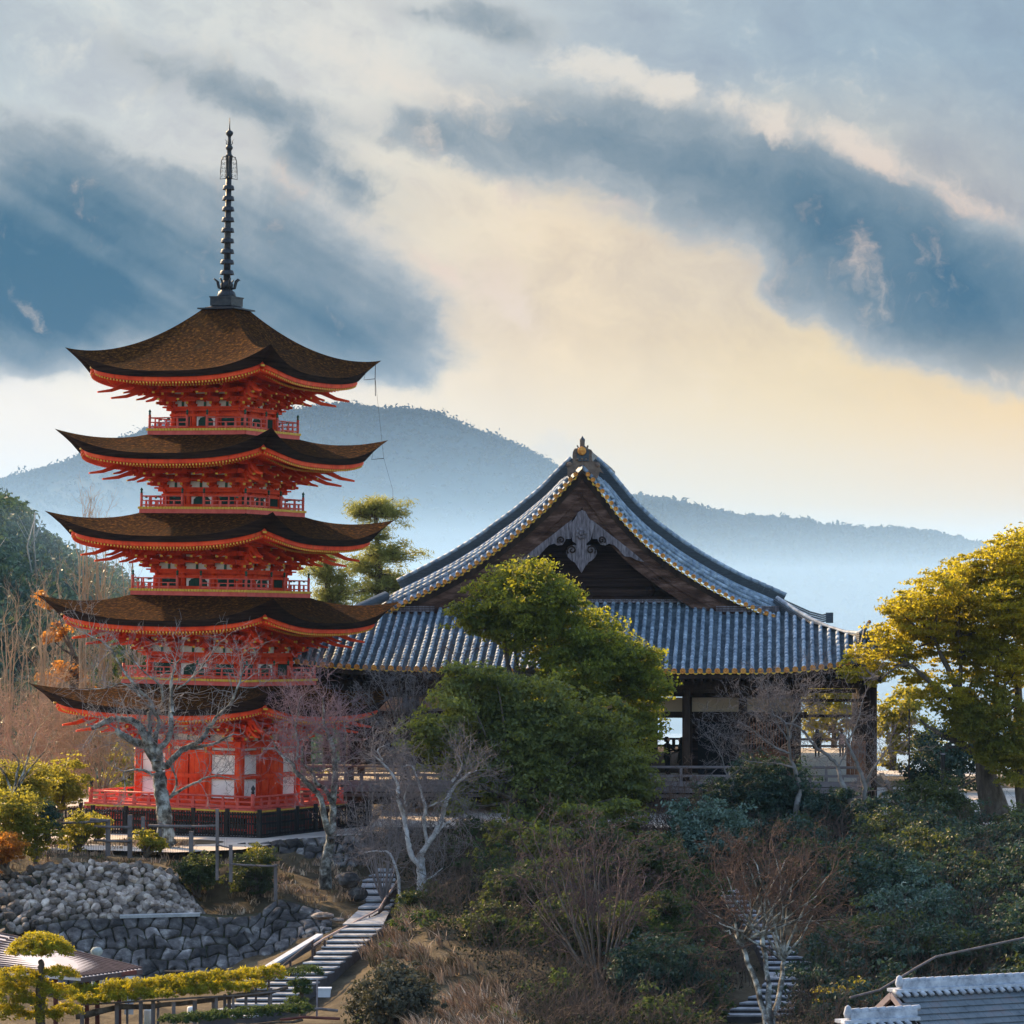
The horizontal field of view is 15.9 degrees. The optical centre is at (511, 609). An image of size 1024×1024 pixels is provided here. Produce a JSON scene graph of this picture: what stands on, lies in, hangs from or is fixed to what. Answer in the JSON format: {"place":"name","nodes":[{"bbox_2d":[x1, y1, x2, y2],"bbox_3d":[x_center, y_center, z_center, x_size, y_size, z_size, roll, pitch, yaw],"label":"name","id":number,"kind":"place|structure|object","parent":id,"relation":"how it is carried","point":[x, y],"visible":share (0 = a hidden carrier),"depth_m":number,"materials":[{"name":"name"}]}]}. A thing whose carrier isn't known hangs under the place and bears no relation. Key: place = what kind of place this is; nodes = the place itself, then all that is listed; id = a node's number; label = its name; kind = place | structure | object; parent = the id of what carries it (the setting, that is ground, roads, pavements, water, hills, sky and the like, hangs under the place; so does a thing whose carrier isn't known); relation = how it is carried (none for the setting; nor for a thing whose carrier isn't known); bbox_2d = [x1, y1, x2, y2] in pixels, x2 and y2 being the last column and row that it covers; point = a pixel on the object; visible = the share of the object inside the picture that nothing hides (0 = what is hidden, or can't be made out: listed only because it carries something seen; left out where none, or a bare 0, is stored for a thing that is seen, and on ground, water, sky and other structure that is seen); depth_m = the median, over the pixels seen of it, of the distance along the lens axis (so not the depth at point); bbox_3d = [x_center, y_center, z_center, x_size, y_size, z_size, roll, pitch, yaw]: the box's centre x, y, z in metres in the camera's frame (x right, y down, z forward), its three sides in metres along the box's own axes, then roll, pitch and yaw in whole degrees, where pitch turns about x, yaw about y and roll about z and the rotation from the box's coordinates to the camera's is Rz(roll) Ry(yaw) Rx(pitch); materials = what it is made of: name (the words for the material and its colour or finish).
{"place":"outdoors","nodes":[
{"label":"outdoors","id":0,"kind":"place"},
{"bbox_2d":[0,596,116,756],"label":"wooded hill","id":1,"kind":"structure","parent":0,"point":[18,666],"depth_m":434.29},
{"bbox_2d":[0,486,339,788],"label":"hill forest","id":2,"kind":"object","parent":1,"relation":"on","point":[14,561],"visible":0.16,"depth_m":478.96,"materials":[{"name":"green plant"}]},
{"bbox_2d":[1,798,383,851],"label":"terrace","id":3,"kind":"structure","parent":0,"point":[233,841],"depth_m":140.01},
{"bbox_2d":[0,573,53,768],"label":"poplar tree","id":4,"kind":"object","parent":3,"relation":"on","point":[5,676],"visible":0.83,"depth_m":171.60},
{"bbox_2d":[0,682,108,792],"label":"thicket","id":5,"kind":"object","parent":3,"relation":"on","point":[29,720],"visible":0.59,"depth_m":156.74,"materials":[{"name":"plant"}]},
{"bbox_2d":[0,655,118,775],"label":"thicket","id":6,"kind":"object","parent":3,"relation":"on","point":[53,715],"visible":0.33,"depth_m":163.00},
{"bbox_2d":[21,658,136,797],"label":"thicket","id":7,"kind":"object","parent":3,"relation":"on","point":[104,750],"visible":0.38,"depth_m":159.26,"materials":[{"name":"plant"}]},
{"bbox_2d":[59,798,371,837],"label":"picket fence","id":8,"kind":"object","parent":3,"relation":"on","point":[297,820],"visible":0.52,"depth_m":143.00,"materials":[{"name":"wood"}]},
{"bbox_2d":[0,408,554,604],"bbox_3d":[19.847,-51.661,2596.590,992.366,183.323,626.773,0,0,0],"label":"mountain","id":9,"kind":"structure","parent":0,"point":[429,528],"depth_m":2524.01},
{"bbox_2d":[0,399,1015,682],"bbox_3d":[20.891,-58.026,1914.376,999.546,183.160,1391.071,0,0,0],"label":"mountain forest","id":10,"kind":"object","parent":9,"relation":"on","point":[890,537],"visible":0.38,"depth_m":1346.98,"materials":[{"name":"plant"}]},
{"bbox_2d":[296,554,364,604],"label":"pine tree","id":11,"kind":"object","parent":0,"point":[331,583],"visible":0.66,"depth_m":167.71,"materials":[{"name":"green plant"}]},
{"bbox_2d":[320,713,433,901],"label":"shrub","id":12,"kind":"object","parent":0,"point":[383,891],"visible":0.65,"depth_m":128.46,"materials":[{"name":"plant"}]},
{"bbox_2d":[329,492,433,607],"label":"pine tree","id":13,"kind":"object","parent":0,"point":[378,555],"visible":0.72,"depth_m":165.63,"materials":[{"name":"green plant"}]},
{"bbox_2d":[0,776,1014,1023],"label":"ground","id":14,"kind":"structure","parent":0,"point":[216,898],"depth_m":120.53,"materials":[{"name":"soil"}]},
{"bbox_2d":[0,710,56,796],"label":"bare tree","id":15,"kind":"object","parent":14,"relation":"on","point":[19,783],"visible":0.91,"depth_m":130.86,"materials":[{"name":"brown plant"}]},
{"bbox_2d":[0,754,65,804],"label":"shrub","id":16,"kind":"object","parent":14,"relation":"on","point":[37,783],"visible":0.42,"depth_m":135.34,"materials":[{"name":"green plant"}]},
{"bbox_2d":[0,784,67,862],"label":"hedge","id":17,"kind":"object","parent":14,"relation":"on","point":[17,813],"visible":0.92,"depth_m":127.68,"materials":[{"name":"plant"}]},
{"bbox_2d":[11,559,67,751],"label":"poplar tree","id":18,"kind":"object","parent":14,"relation":"on","point":[41,671],"visible":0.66,"depth_m":173.45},
{"bbox_2d":[0,930,84,1023],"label":"garden pine","id":19,"kind":"object","parent":14,"relation":"on","point":[38,944],"visible":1,"depth_m":100.68,"materials":[{"name":"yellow plant"}]},
{"bbox_2d":[30,797,65,840],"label":"shrub","id":20,"kind":"object","parent":14,"relation":"on","point":[49,810],"visible":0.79,"depth_m":128.52,"materials":[{"name":"green plant"}]},
{"bbox_2d":[29,749,94,822],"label":"hedge","id":21,"kind":"object","parent":14,"relation":"on","point":[71,793],"visible":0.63,"depth_m":137.52,"materials":[{"name":"plant"}]},
{"bbox_2d":[30,590,96,784],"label":"tree","id":22,"kind":"object","parent":14,"relation":"on","point":[62,632],"visible":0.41,"depth_m":175.81,"materials":[{"name":"orange plant"}]},
{"bbox_2d":[0,932,142,1023],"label":"shelter","id":23,"kind":"object","parent":14,"relation":"on","point":[95,968],"visible":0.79,"depth_m":106.38,"materials":[{"name":"metal"}]},
{"bbox_2d":[50,808,113,853],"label":"shrub","id":24,"kind":"object","parent":14,"relation":"on","point":[79,834],"visible":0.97,"depth_m":129.64,"materials":[{"name":"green plant"}]},
{"bbox_2d":[63,471,116,792],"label":"poplar tree","id":25,"kind":"object","parent":14,"relation":"on","point":[83,654],"visible":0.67,"depth_m":174.93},
{"bbox_2d":[64,493,130,779],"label":"poplar tree","id":26,"kind":"object","parent":14,"relation":"on","point":[99,594],"visible":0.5,"depth_m":176.22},
{"bbox_2d":[0,858,205,934],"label":"stone wall","id":27,"kind":"structure","parent":14,"relation":"on","point":[33,897],"depth_m":125.19,"materials":[{"name":"stone"}]},
{"bbox_2d":[0,830,31,875],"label":"shrub","id":28,"kind":"object","parent":27,"relation":"on","point":[10,847],"visible":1,"depth_m":125.88,"materials":[{"name":"orange plant"}]},
{"bbox_2d":[11,837,208,868],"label":"dry grass","id":29,"kind":"structure","parent":14,"relation":"on","point":[101,858],"depth_m":133.08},
{"bbox_2d":[97,742,134,798],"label":"tree","id":30,"kind":"object","parent":14,"relation":"on","point":[121,782],"visible":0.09,"depth_m":169.63,"materials":[{"name":"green plant"}]},
{"bbox_2d":[87,640,145,782],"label":"tree","id":31,"kind":"object","parent":14,"relation":"on","point":[116,669],"visible":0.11,"depth_m":184.75,"materials":[{"name":"orange plant"}]},
{"bbox_2d":[95,550,146,783],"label":"poplar tree","id":32,"kind":"object","parent":14,"relation":"on","point":[133,652],"visible":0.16,"depth_m":177.88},
{"bbox_2d":[38,815,214,858],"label":"rail fence","id":33,"kind":"object","parent":14,"relation":"on","point":[107,840],"visible":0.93,"depth_m":129.42,"materials":[{"name":"grey wood"}]},
{"bbox_2d":[129,828,169,858],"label":"shrub","id":34,"kind":"object","parent":14,"relation":"on","point":[150,842],"visible":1,"depth_m":128.69,"materials":[{"name":"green plant"}]},
{"bbox_2d":[40,593,277,847],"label":"cherry tree","id":35,"kind":"object","parent":14,"relation":"on","point":[150,746],"visible":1,"depth_m":135.38,"materials":[{"name":"grey plant"}]},
{"bbox_2d":[65,962,289,1019],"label":"trained pine","id":36,"kind":"object","parent":14,"relation":"on","point":[104,991],"visible":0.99,"depth_m":103.70,"materials":[{"name":"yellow plant"}]},
{"bbox_2d":[76,990,279,1005],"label":"support rail","id":37,"kind":"object","parent":36,"relation":"attached to","point":[182,998],"visible":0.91,"depth_m":103.48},
{"bbox_2d":[36,899,333,988],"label":"stone wall","id":38,"kind":"structure","parent":14,"relation":"on","point":[151,947],"depth_m":123.43,"materials":[{"name":"stone"}]},
{"bbox_2d":[120,912,199,917],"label":"coping ledge","id":39,"kind":"object","parent":38,"relation":"on","point":[159,915],"visible":1,"depth_m":123.99,"materials":[{"name":"grey concrete"}]},
{"bbox_2d":[215,809,276,899],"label":"rail fence","id":40,"kind":"object","parent":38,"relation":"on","point":[230,847],"visible":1,"depth_m":126.44,"materials":[{"name":"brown wood"}]},
{"bbox_2d":[169,849,226,897],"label":"shrub","id":41,"kind":"object","parent":14,"relation":"on","point":[197,873],"visible":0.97,"depth_m":127.55,"materials":[{"name":"green plant"}]},
{"bbox_2d":[29,118,402,833],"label":"pagoda","id":42,"kind":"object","parent":14,"relation":"on","point":[221,458],"visible":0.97,"depth_m":144.72,"materials":[{"name":"red wood"}]},
{"bbox_2d":[173,753,188,797],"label":"door","id":43,"kind":"structure","parent":42,"relation":"in","point":[184,765],"depth_m":145.00,"materials":[{"name":"red wood"}]},
{"bbox_2d":[189,754,203,798],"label":"door","id":44,"kind":"structure","parent":42,"relation":"in","point":[194,767],"depth_m":144.72,"materials":[{"name":"red wood"}]},
{"bbox_2d":[268,753,277,797],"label":"door","id":45,"kind":"structure","parent":42,"relation":"in","point":[273,768],"depth_m":146.32,"materials":[{"name":"red wood"}]},
{"bbox_2d":[157,1000,316,1023],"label":"clipped hedge","id":46,"kind":"object","parent":14,"relation":"on","point":[212,1014],"visible":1,"depth_m":100.81,"materials":[{"name":"green plant"}]},
{"bbox_2d":[223,845,282,898],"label":"shrub","id":47,"kind":"object","parent":14,"relation":"on","point":[254,881],"visible":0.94,"depth_m":128.07,"materials":[{"name":"green plant"}]},
{"bbox_2d":[166,854,361,918],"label":"dry grass","id":48,"kind":"structure","parent":14,"relation":"on","point":[339,888],"depth_m":130.13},
{"bbox_2d":[242,934,322,980],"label":"stair wall","id":49,"kind":"structure","parent":14,"relation":"on","point":[284,957],"depth_m":118.64,"materials":[{"name":"concrete"}]},
{"bbox_2d":[198,868,395,1023],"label":"stone stairs","id":50,"kind":"structure","parent":14,"relation":"on","point":[338,957],"depth_m":117.59,"materials":[{"name":"stone"}]},
{"bbox_2d":[314,877,400,955],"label":"stair railing","id":51,"kind":"object","parent":50,"relation":"on","point":[393,894],"visible":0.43,"depth_m":124.82,"materials":[{"name":"brown metal"}]},
{"bbox_2d":[228,648,380,889],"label":"cherry tree","id":52,"kind":"object","parent":14,"relation":"on","point":[325,880],"visible":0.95,"depth_m":130.92,"materials":[{"name":"grey plant"}]},
{"bbox_2d":[284,964,325,1015],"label":"garden pine","id":53,"kind":"object","parent":14,"relation":"on","point":[303,988],"visible":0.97,"depth_m":105.85,"materials":[{"name":"green plant"}]},
{"bbox_2d":[238,835,377,868],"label":"stone wall","id":54,"kind":"structure","parent":14,"relation":"on","point":[310,848],"depth_m":136.87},
{"bbox_2d":[340,955,447,1023],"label":"bush","id":55,"kind":"object","parent":14,"relation":"on","point":[393,991],"visible":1,"depth_m":106.45,"materials":[{"name":"green plant"}]},
{"bbox_2d":[315,701,513,903],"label":"bare tree","id":56,"kind":"object","parent":14,"relation":"on","point":[419,860],"visible":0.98,"depth_m":125.89,"materials":[{"name":"white plant"}]},
{"bbox_2d":[390,879,451,921],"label":"bush","id":57,"kind":"object","parent":14,"relation":"on","point":[407,896],"visible":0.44,"depth_m":124.31,"materials":[{"name":"green plant"}]},
{"bbox_2d":[350,902,522,1023],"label":"dry grass","id":58,"kind":"structure","parent":14,"relation":"on","point":[475,1010],"depth_m":112.91,"materials":[{"name":"plant"}]},
{"bbox_2d":[385,815,533,947],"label":"shaded shrubbery","id":59,"kind":"object","parent":14,"relation":"on","point":[496,918],"visible":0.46,"depth_m":126.22,"materials":[{"name":"plant"}]},
{"bbox_2d":[410,615,517,824],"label":"bare tree","id":60,"kind":"object","parent":14,"relation":"on","point":[452,653],"visible":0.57,"depth_m":138.93,"materials":[{"name":"grey plant"}]},
{"bbox_2d":[450,899,544,944],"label":"bush","id":61,"kind":"object","parent":14,"relation":"on","point":[464,921],"visible":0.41,"depth_m":117.65,"materials":[{"name":"green plant"}]},
{"bbox_2d":[473,863,558,913],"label":"bush","id":62,"kind":"object","parent":14,"relation":"on","point":[489,890],"visible":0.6,"depth_m":120.44,"materials":[{"name":"green plant"}]},
{"bbox_2d":[390,654,666,909],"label":"evergreen tree","id":63,"kind":"object","parent":14,"relation":"on","point":[540,762],"visible":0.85,"depth_m":133.18,"materials":[{"name":"green plant"}]},
{"bbox_2d":[438,554,681,832],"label":"camphor tree","id":64,"kind":"object","parent":14,"relation":"on","point":[595,662],"visible":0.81,"depth_m":140.11,"materials":[{"name":"green plant"}]},
{"bbox_2d":[293,436,882,813],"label":"temple hall","id":65,"kind":"structure","parent":14,"relation":"on","point":[565,514],"depth_m":154.32,"materials":[{"name":"grey tile"}]},
{"bbox_2d":[479,790,700,992],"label":"maple tree","id":66,"kind":"object","parent":14,"relation":"on","point":[589,903],"visible":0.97,"depth_m":114.23,"materials":[{"name":"brown plant"}]},
{"bbox_2d":[556,814,629,881],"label":"bush","id":67,"kind":"object","parent":14,"relation":"on","point":[601,836],"visible":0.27,"depth_m":128.41,"materials":[{"name":"green plant"}]},
{"bbox_2d":[574,894,674,959],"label":"bush","id":68,"kind":"object","parent":14,"relation":"on","point":[656,924],"visible":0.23,"depth_m":116.40,"materials":[{"name":"green plant"}]},
{"bbox_2d":[508,827,771,1023],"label":"dark shrubbery","id":69,"kind":"object","parent":14,"relation":"on","point":[705,871],"visible":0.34,"depth_m":116.19,"materials":[{"name":"plant"}]},
{"bbox_2d":[617,829,694,887],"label":"bush","id":70,"kind":"object","parent":14,"relation":"on","point":[656,863],"visible":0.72,"depth_m":123.48,"materials":[{"name":"green plant"}]},
{"bbox_2d":[613,748,720,837],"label":"shrub","id":71,"kind":"object","parent":14,"relation":"on","point":[671,797],"visible":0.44,"depth_m":133.33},
{"bbox_2d":[637,887,696,926],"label":"bush","id":72,"kind":"object","parent":14,"relation":"on","point":[664,897],"visible":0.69,"depth_m":118.29,"materials":[{"name":"green plant"}]},
{"bbox_2d":[598,928,737,1018],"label":"bush","id":73,"kind":"object","parent":14,"relation":"on","point":[675,960],"visible":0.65,"depth_m":112.12,"materials":[{"name":"green plant"}]},
{"bbox_2d":[338,785,1023,1023],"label":"brushwood","id":74,"kind":"object","parent":14,"relation":"on","point":[590,1002],"visible":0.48,"depth_m":116.32,"materials":[{"name":"plant"}]},
{"bbox_2d":[351,814,1023,1023],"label":"undergrowth","id":75,"kind":"object","parent":14,"relation":"on","point":[539,952],"visible":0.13,"depth_m":116.55,"materials":[{"name":"brown plant"}]},
{"bbox_2d":[655,795,763,864],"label":"bush","id":76,"kind":"object","parent":14,"relation":"on","point":[690,828],"visible":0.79,"depth_m":130.02,"materials":[{"name":"green plant"}]},
{"bbox_2d":[688,776,751,820],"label":"bush","id":77,"kind":"object","parent":14,"relation":"on","point":[720,793],"visible":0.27,"depth_m":138.80,"materials":[{"name":"green plant"}]},
{"bbox_2d":[644,814,883,1023],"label":"bare tree","id":78,"kind":"object","parent":14,"relation":"on","point":[781,949],"visible":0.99,"depth_m":109.75,"materials":[{"name":"brown plant"}]},
{"bbox_2d":[717,890,817,1022],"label":"stone stairs","id":79,"kind":"structure","parent":14,"relation":"on","point":[749,1011],"depth_m":116.65,"materials":[{"name":"stone"}]},
{"bbox_2d":[717,747,825,830],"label":"bush","id":80,"kind":"object","parent":14,"relation":"on","point":[775,785],"visible":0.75,"depth_m":138.17,"materials":[{"name":"green plant"}]},
{"bbox_2d":[690,636,856,815],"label":"bare tree","id":81,"kind":"object","parent":14,"relation":"on","point":[795,771],"visible":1,"depth_m":137.97,"materials":[{"name":"grey plant"}]},
{"bbox_2d":[801,688,851,747],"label":"tree","id":82,"kind":"object","parent":14,"relation":"on","point":[828,710],"visible":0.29,"depth_m":187.33,"materials":[{"name":"green plant"}]},
{"bbox_2d":[782,786,874,837],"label":"bush","id":83,"kind":"object","parent":14,"relation":"on","point":[817,805],"visible":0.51,"depth_m":137.59,"materials":[{"name":"green plant"}]},
{"bbox_2d":[738,643,940,814],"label":"bare tree","id":84,"kind":"object","parent":14,"relation":"on","point":[865,781],"visible":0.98,"depth_m":137.86,"materials":[{"name":"grey plant"}]},
{"bbox_2d":[796,831,931,889],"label":"bush","id":85,"kind":"object","parent":14,"relation":"on","point":[878,848],"visible":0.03,"depth_m":127.67,"materials":[{"name":"green plant"}]},
{"bbox_2d":[835,1004,920,1023],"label":"tiled roof","id":86,"kind":"structure","parent":14,"relation":"on","point":[906,1014],"depth_m":88.32,"materials":[{"name":"grey tile"}]},
{"bbox_2d":[741,791,1023,1023],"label":"dark shrubbery","id":87,"kind":"object","parent":14,"relation":"on","point":[1012,913],"visible":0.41,"depth_m":118.62,"materials":[{"name":"green plant"}]},
{"bbox_2d":[765,799,1023,975],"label":"green shrubbery","id":88,"kind":"object","parent":14,"relation":"on","point":[883,827],"visible":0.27,"depth_m":126.54,"materials":[{"name":"green plant"}]},
{"bbox_2d":[853,859,964,935],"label":"bush","id":89,"kind":"object","parent":14,"relation":"on","point":[915,895],"visible":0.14,"depth_m":121.15,"materials":[{"name":"green plant"}]},
{"bbox_2d":[877,679,947,770],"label":"tree","id":90,"kind":"object","parent":14,"relation":"on","point":[892,717],"visible":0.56,"depth_m":191.55,"materials":[{"name":"green plant"}]},
{"bbox_2d":[873,769,983,826],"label":"bush","id":91,"kind":"object","parent":14,"relation":"on","point":[954,797],"visible":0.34,"depth_m":140.21,"materials":[{"name":"green plant"}]},
{"bbox_2d":[849,937,1023,998],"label":"pipe","id":92,"kind":"object","parent":14,"relation":"on","point":[922,964],"visible":0.91,"depth_m":100.82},
{"bbox_2d":[888,813,1003,857],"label":"bush","id":93,"kind":"object","parent":14,"relation":"on","point":[965,834],"visible":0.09,"depth_m":130.86,"materials":[{"name":"green plant"}]},
{"bbox_2d":[875,972,1023,1023],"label":"tiled roof","id":94,"kind":"structure","parent":14,"relation":"on","point":[994,998],"depth_m":95.28,"materials":[{"name":"grey tile"}]},
{"bbox_2d":[894,710,1012,790],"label":"tree","id":95,"kind":"object","parent":14,"relation":"on","point":[956,756],"visible":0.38,"depth_m":167.28,"materials":[{"name":"green plant"}]},
{"bbox_2d":[920,855,1023,901],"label":"bush","id":96,"kind":"object","parent":14,"relation":"on","point":[1001,864],"visible":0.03,"depth_m":124.57,"materials":[{"name":"green plant"}]},
{"bbox_2d":[0,0,1023,545],"label":"sky","id":97,"kind":"structure","parent":0,"point":[763,257],"materials":[{"name":"blue"}]},
{"bbox_2d":[373,771,1015,827],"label":"forecourt","id":98,"kind":"structure","parent":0,"point":[971,795],"depth_m":152.97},
{"bbox_2d":[325,623,443,833],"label":"bare tree","id":99,"kind":"object","parent":98,"relation":"on","point":[405,707],"visible":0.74,"depth_m":140.89,"materials":[{"name":"brown plant"}]},
{"bbox_2d":[835,522,1023,817],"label":"golden tree","id":100,"kind":"object","parent":98,"relation":"on","point":[951,616],"visible":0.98,"depth_m":145.19,"materials":[{"name":"yellow plant"}]},
{"bbox_2d":[924,668,1023,808],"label":"ivy tree","id":101,"kind":"object","parent":98,"relation":"on","point":[1007,749],"visible":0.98,"depth_m":144.46,"materials":[{"name":"green plant"}]},
{"bbox_2d":[616,507,1023,734],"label":"mountain","id":102,"kind":"structure","parent":0,"point":[833,598],"depth_m":1307.75,"materials":[{"name":"blue"}]},
{"bbox_2d":[658,734,1009,770],"bbox_3d":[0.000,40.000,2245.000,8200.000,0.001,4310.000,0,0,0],"label":"valley ground","id":103,"kind":"structure","parent":0,"point":[901,757],"depth_m":1090.86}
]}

